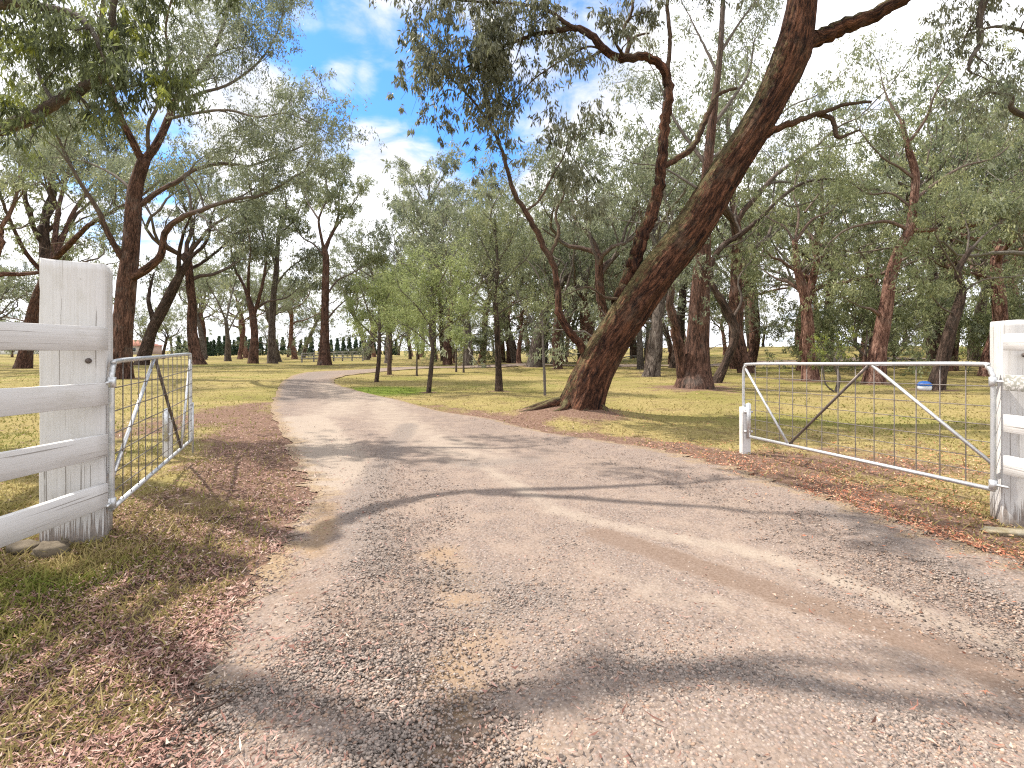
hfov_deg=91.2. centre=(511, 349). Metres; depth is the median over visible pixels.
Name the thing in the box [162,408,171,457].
stop post
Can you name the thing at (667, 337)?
gum tree
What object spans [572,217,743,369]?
gum tree
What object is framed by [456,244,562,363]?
gum tree
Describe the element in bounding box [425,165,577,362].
gum tree
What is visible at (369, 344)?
gum tree
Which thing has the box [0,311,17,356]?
gum tree
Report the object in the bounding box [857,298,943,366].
young gum tree
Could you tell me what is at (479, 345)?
young gum tree
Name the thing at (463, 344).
sapling
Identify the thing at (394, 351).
conifer tree
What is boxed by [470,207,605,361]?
gum tree
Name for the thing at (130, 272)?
gum tree
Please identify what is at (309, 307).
gum tree
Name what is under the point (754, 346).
gum tree
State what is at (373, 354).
gum tree
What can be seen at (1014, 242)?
gum tree
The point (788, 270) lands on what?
gum tree
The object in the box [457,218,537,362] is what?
gum tree
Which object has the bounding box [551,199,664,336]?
gum tree
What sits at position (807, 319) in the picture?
gum tree
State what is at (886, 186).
gum tree
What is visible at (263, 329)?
gum tree
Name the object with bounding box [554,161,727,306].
gum tree
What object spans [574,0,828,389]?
gum tree
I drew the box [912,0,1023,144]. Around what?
gum tree
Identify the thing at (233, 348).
conifer tree
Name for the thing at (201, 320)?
gum tree
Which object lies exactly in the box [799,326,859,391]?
sapling
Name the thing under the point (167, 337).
gum tree
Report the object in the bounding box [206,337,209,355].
conifer tree
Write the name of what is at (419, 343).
sapling
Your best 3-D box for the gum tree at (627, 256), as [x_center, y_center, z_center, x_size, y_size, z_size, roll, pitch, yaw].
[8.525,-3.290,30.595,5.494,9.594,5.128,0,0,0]
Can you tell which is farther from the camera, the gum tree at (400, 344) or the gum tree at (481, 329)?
the gum tree at (400, 344)
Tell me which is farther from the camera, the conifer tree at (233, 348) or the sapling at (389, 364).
the conifer tree at (233, 348)
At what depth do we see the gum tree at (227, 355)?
61.97 m
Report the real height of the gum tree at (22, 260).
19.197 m
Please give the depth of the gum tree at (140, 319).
90.15 m
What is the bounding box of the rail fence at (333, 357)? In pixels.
[301,351,363,362]
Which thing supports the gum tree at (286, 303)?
on the ground at (632, 378)
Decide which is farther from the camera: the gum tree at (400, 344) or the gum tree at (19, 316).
the gum tree at (400, 344)
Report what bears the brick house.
on the ground at (632, 378)
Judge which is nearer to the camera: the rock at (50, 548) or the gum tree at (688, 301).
the rock at (50, 548)
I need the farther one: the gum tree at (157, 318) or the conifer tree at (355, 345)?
the conifer tree at (355, 345)
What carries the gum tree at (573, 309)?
on the ground at (632, 378)
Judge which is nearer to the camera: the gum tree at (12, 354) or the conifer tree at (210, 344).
the gum tree at (12, 354)
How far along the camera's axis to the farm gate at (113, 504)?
4.39 m
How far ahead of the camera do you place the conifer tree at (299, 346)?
122.79 m
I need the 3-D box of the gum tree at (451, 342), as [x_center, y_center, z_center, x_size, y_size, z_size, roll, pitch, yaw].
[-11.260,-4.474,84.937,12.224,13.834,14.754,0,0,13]
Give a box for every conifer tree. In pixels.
[175,335,184,353]
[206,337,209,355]
[208,341,214,355]
[210,339,217,355]
[214,336,223,355]
[222,335,224,353]
[231,339,236,355]
[235,336,239,354]
[259,336,264,354]
[279,337,286,354]
[297,340,302,354]
[308,339,314,354]
[330,339,333,355]
[334,338,340,355]
[339,337,346,355]
[346,337,352,355]
[353,337,358,353]
[392,338,397,354]
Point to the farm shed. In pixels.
(3, 352)
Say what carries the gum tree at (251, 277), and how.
on the ground at (632, 378)
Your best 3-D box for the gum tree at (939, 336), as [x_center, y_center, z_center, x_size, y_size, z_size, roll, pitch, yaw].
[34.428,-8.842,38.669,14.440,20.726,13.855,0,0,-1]
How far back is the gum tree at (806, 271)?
50.16 m
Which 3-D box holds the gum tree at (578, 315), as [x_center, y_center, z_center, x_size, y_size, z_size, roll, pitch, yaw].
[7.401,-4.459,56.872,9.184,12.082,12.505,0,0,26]
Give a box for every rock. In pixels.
[5,539,40,556]
[30,539,72,559]
[980,526,1023,536]
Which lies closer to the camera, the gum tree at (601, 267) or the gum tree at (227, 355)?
the gum tree at (601, 267)
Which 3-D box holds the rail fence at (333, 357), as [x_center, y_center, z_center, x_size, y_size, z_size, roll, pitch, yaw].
[-21.415,0.914,60.031,7.601,1.494,1.013,0,0,5]
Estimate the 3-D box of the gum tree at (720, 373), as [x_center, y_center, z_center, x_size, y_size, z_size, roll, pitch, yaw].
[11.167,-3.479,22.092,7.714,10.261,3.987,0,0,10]
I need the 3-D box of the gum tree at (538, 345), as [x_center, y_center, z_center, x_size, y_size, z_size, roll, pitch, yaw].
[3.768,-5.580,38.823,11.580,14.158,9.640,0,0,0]
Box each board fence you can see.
[0,258,112,547]
[990,320,1023,527]
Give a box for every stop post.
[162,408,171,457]
[739,402,752,453]
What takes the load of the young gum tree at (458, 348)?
on the ground at (632, 378)
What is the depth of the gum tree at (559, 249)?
36.99 m
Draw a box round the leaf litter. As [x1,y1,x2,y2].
[0,393,1023,767]
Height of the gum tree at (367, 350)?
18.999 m
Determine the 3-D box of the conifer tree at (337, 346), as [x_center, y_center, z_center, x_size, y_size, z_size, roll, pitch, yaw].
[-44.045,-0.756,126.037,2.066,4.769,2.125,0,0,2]
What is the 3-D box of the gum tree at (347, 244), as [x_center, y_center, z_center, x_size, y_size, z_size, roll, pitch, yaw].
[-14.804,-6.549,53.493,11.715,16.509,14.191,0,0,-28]
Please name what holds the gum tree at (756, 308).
on the ground at (632, 378)
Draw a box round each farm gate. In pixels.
[105,353,193,511]
[742,362,1008,491]
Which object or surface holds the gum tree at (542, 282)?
on the ground at (632, 378)
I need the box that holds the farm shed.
[0,350,38,353]
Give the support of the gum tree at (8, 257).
on the ground at (632, 378)
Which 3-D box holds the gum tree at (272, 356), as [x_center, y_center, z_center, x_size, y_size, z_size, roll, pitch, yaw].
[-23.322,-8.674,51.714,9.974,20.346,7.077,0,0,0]
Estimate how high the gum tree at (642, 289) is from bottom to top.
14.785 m
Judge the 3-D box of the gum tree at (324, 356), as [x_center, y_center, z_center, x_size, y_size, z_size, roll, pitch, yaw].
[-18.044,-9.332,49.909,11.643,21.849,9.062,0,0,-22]
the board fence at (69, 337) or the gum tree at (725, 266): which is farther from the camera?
the gum tree at (725, 266)
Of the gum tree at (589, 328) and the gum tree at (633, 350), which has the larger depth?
the gum tree at (633, 350)
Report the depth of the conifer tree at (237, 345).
117.32 m
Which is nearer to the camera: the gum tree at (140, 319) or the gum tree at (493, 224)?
the gum tree at (493, 224)
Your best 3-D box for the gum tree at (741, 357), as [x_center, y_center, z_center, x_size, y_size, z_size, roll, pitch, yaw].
[16.110,-8.384,29.909,15.366,20.352,13.160,0,0,-4]
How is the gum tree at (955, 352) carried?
on the ground at (632, 378)
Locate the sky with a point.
(358, 41)
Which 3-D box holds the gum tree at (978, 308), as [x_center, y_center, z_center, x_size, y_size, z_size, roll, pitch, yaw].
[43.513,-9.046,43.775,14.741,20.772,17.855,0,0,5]
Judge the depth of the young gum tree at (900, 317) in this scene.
28.05 m
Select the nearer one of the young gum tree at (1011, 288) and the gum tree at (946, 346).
the gum tree at (946, 346)
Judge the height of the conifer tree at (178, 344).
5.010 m
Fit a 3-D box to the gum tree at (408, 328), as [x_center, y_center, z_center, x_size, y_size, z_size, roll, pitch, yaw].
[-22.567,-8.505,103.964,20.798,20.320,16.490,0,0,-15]
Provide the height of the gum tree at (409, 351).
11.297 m
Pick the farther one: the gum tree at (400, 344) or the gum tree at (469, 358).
the gum tree at (400, 344)
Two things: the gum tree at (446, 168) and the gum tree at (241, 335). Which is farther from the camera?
the gum tree at (241, 335)
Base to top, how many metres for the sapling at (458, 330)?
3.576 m
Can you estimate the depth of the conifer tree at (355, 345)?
127.28 m
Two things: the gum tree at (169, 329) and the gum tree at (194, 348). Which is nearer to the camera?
the gum tree at (194, 348)
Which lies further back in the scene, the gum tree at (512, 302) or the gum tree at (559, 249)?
the gum tree at (512, 302)
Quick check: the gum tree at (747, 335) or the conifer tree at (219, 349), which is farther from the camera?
the conifer tree at (219, 349)
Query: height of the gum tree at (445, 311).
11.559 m
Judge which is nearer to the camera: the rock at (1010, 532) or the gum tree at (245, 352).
the rock at (1010, 532)
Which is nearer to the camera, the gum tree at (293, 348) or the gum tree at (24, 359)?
the gum tree at (24, 359)
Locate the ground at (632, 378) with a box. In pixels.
[0,346,1023,767]
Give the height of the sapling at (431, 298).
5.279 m
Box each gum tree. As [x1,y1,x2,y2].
[0,0,293,181]
[0,0,387,378]
[0,63,214,368]
[0,79,154,304]
[0,79,169,278]
[0,242,39,355]
[0,251,35,354]
[0,257,38,321]
[0,262,30,352]
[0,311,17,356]
[5,221,118,280]
[98,122,316,364]
[133,166,296,364]
[133,296,184,351]
[134,294,187,358]
[139,240,258,359]
[139,303,205,356]
[156,252,235,357]
[160,242,306,357]
[163,260,237,357]
[182,268,279,358]
[185,254,264,360]
[208,185,334,363]
[227,258,314,353]
[236,177,322,363]
[236,266,316,361]
[247,313,286,352]
[252,247,359,358]
[270,145,393,364]
[276,305,317,356]
[279,280,351,357]
[294,297,349,348]
[297,230,406,359]
[316,219,439,362]
[320,247,427,357]
[321,218,454,359]
[343,268,422,356]
[352,244,483,359]
[361,161,523,364]
[361,278,447,355]
[369,0,910,411]
[375,140,471,361]
[375,298,446,359]
[380,141,567,368]
[381,294,437,358]
[385,261,439,356]
[392,327,425,355]
[397,171,514,360]
[398,272,489,350]
[414,288,489,357]
[418,201,549,362]
[421,318,486,363]
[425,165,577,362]
[436,159,570,391]
[439,219,536,362]
[441,142,650,368]
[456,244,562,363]
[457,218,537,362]
[467,179,651,343]
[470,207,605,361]
[470,258,594,362]
[472,271,540,328]
[472,315,511,355]
[472,319,494,362]
[491,114,743,343]
[491,188,621,366]
[498,195,640,363]
[499,293,545,354]
[501,312,552,360]
[507,296,545,346]
[523,254,566,359]
[526,205,633,347]
[527,62,766,376]
[534,286,576,355]
[535,266,607,360]
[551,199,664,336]
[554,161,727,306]
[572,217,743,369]
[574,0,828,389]
[590,136,728,367]
[598,188,676,358]
[610,253,690,360]
[613,223,692,368]
[636,281,721,363]
[646,127,856,367]
[646,249,686,351]
[648,25,965,372]
[665,155,866,331]
[674,253,729,346]
[678,155,859,382]
[681,231,791,368]
[710,270,790,354]
[711,104,1020,370]
[711,203,794,343]
[717,213,805,348]
[728,122,882,380]
[729,155,866,286]
[729,194,882,350]
[744,294,789,346]
[745,157,933,367]
[759,282,853,368]
[762,215,936,361]
[765,230,919,341]
[785,262,954,377]
[787,93,1023,376]
[789,6,1023,383]
[804,210,990,355]
[811,56,1023,370]
[817,195,1000,306]
[839,94,1021,361]
[840,59,1023,357]
[849,57,1023,257]
[854,309,925,356]
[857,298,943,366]
[859,145,1023,307]
[860,210,974,347]
[873,152,1012,360]
[875,141,1023,319]
[878,255,966,288]
[879,260,978,346]
[886,168,1023,390]
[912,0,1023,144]
[927,285,1023,373]
[929,121,1023,340]
[959,297,1007,352]
[971,130,1023,283]
[977,269,1023,347]
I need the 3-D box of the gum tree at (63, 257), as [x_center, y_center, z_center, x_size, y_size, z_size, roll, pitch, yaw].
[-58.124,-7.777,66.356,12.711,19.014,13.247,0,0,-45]
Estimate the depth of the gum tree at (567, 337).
98.61 m
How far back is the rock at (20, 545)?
3.37 m
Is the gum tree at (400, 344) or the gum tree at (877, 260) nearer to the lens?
the gum tree at (877, 260)
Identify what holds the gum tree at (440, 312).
on the ground at (632, 378)
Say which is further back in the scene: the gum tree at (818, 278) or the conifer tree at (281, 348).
the conifer tree at (281, 348)
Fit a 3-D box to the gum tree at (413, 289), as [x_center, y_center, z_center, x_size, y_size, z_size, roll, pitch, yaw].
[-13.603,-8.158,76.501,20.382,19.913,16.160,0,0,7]
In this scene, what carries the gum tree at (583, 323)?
on the ground at (632, 378)
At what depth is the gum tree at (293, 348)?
74.38 m
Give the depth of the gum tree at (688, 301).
84.38 m
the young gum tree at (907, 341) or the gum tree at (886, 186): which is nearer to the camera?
the gum tree at (886, 186)
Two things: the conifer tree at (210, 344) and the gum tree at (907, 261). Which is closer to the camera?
the gum tree at (907, 261)
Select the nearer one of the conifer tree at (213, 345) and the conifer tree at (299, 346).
the conifer tree at (213, 345)
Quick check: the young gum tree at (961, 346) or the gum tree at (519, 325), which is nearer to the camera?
the young gum tree at (961, 346)
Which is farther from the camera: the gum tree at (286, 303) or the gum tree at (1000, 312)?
the gum tree at (286, 303)
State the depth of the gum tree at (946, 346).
17.35 m
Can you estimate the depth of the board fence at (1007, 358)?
3.99 m
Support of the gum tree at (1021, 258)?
on the ground at (632, 378)
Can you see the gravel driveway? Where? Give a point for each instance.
(323, 409)
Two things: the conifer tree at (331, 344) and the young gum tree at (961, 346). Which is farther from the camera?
the conifer tree at (331, 344)
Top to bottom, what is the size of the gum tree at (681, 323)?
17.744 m
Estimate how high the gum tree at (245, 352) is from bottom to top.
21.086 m
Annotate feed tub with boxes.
[917,381,931,390]
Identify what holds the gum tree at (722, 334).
on the ground at (632, 378)
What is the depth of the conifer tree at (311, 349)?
123.77 m
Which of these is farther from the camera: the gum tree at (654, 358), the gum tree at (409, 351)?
the gum tree at (409, 351)
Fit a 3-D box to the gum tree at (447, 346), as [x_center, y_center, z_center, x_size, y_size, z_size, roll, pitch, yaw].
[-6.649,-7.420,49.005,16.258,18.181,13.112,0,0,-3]
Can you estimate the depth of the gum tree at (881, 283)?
39.84 m
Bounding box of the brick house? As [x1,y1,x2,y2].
[133,340,162,354]
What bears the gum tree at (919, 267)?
on the ground at (632, 378)
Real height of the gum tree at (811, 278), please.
15.666 m
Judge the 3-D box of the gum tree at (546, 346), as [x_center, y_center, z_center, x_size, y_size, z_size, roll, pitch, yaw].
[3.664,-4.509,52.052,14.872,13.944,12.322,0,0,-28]
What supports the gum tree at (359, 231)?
on the ground at (632, 378)
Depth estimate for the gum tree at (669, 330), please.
81.18 m
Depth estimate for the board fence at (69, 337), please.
3.49 m
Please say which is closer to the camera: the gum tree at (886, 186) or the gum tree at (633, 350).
the gum tree at (886, 186)
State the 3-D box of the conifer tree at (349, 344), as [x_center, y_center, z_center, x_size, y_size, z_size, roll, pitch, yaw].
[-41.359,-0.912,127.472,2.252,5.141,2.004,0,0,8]
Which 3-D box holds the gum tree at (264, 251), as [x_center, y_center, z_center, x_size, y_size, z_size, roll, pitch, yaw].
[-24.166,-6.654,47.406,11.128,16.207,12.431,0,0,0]
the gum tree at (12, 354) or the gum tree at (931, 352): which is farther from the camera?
the gum tree at (12, 354)
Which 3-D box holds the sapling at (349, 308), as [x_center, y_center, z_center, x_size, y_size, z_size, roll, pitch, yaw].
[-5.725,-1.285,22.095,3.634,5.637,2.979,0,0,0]
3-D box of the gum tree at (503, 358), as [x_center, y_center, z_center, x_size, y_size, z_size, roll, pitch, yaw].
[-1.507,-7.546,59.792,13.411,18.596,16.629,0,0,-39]
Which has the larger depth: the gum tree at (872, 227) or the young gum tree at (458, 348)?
the young gum tree at (458, 348)
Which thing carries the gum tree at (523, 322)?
on the ground at (632, 378)
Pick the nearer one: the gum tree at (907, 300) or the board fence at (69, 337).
the board fence at (69, 337)
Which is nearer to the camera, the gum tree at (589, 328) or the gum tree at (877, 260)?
the gum tree at (589, 328)
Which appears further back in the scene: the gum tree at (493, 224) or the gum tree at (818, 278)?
the gum tree at (818, 278)
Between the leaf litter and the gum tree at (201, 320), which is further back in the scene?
the gum tree at (201, 320)
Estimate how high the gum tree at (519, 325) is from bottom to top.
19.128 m
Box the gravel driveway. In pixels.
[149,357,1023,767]
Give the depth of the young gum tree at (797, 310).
34.21 m
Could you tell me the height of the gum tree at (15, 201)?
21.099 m
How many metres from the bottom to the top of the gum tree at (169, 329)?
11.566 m
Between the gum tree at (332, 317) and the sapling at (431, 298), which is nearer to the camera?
the sapling at (431, 298)
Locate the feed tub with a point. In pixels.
(925, 387)
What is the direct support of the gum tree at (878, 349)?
on the ground at (632, 378)
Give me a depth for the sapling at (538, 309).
15.51 m
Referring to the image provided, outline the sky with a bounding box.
[0,0,1023,350]
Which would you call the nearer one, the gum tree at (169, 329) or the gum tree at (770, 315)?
the gum tree at (770, 315)
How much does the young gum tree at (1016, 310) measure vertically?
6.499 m
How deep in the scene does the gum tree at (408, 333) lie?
67.41 m
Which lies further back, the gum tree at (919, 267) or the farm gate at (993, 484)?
the gum tree at (919, 267)
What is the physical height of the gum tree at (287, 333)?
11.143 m
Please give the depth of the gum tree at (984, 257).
35.70 m
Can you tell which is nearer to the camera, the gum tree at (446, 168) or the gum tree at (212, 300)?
the gum tree at (446, 168)
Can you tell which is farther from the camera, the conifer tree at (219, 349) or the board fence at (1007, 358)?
the conifer tree at (219, 349)
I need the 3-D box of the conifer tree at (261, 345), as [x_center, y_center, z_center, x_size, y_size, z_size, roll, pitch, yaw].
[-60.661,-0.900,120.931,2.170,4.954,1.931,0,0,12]
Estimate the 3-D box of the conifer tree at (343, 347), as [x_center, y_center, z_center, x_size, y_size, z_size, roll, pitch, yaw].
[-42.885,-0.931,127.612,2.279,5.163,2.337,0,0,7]
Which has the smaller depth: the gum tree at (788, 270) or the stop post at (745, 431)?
the stop post at (745, 431)
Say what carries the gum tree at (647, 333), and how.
on the ground at (632, 378)
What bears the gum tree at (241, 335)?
on the ground at (632, 378)
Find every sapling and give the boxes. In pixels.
[339,263,422,381]
[344,269,430,374]
[362,237,497,392]
[402,328,436,375]
[444,321,469,371]
[449,330,474,372]
[518,289,570,394]
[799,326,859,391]
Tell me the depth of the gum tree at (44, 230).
46.69 m
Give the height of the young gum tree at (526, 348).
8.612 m
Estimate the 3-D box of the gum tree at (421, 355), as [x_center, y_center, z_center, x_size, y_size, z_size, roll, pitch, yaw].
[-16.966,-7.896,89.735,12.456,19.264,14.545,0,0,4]
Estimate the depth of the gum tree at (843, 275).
31.82 m
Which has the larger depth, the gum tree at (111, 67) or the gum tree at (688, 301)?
the gum tree at (688, 301)
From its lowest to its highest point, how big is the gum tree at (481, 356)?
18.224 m
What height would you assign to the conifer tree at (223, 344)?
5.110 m
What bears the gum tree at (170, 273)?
on the ground at (632, 378)

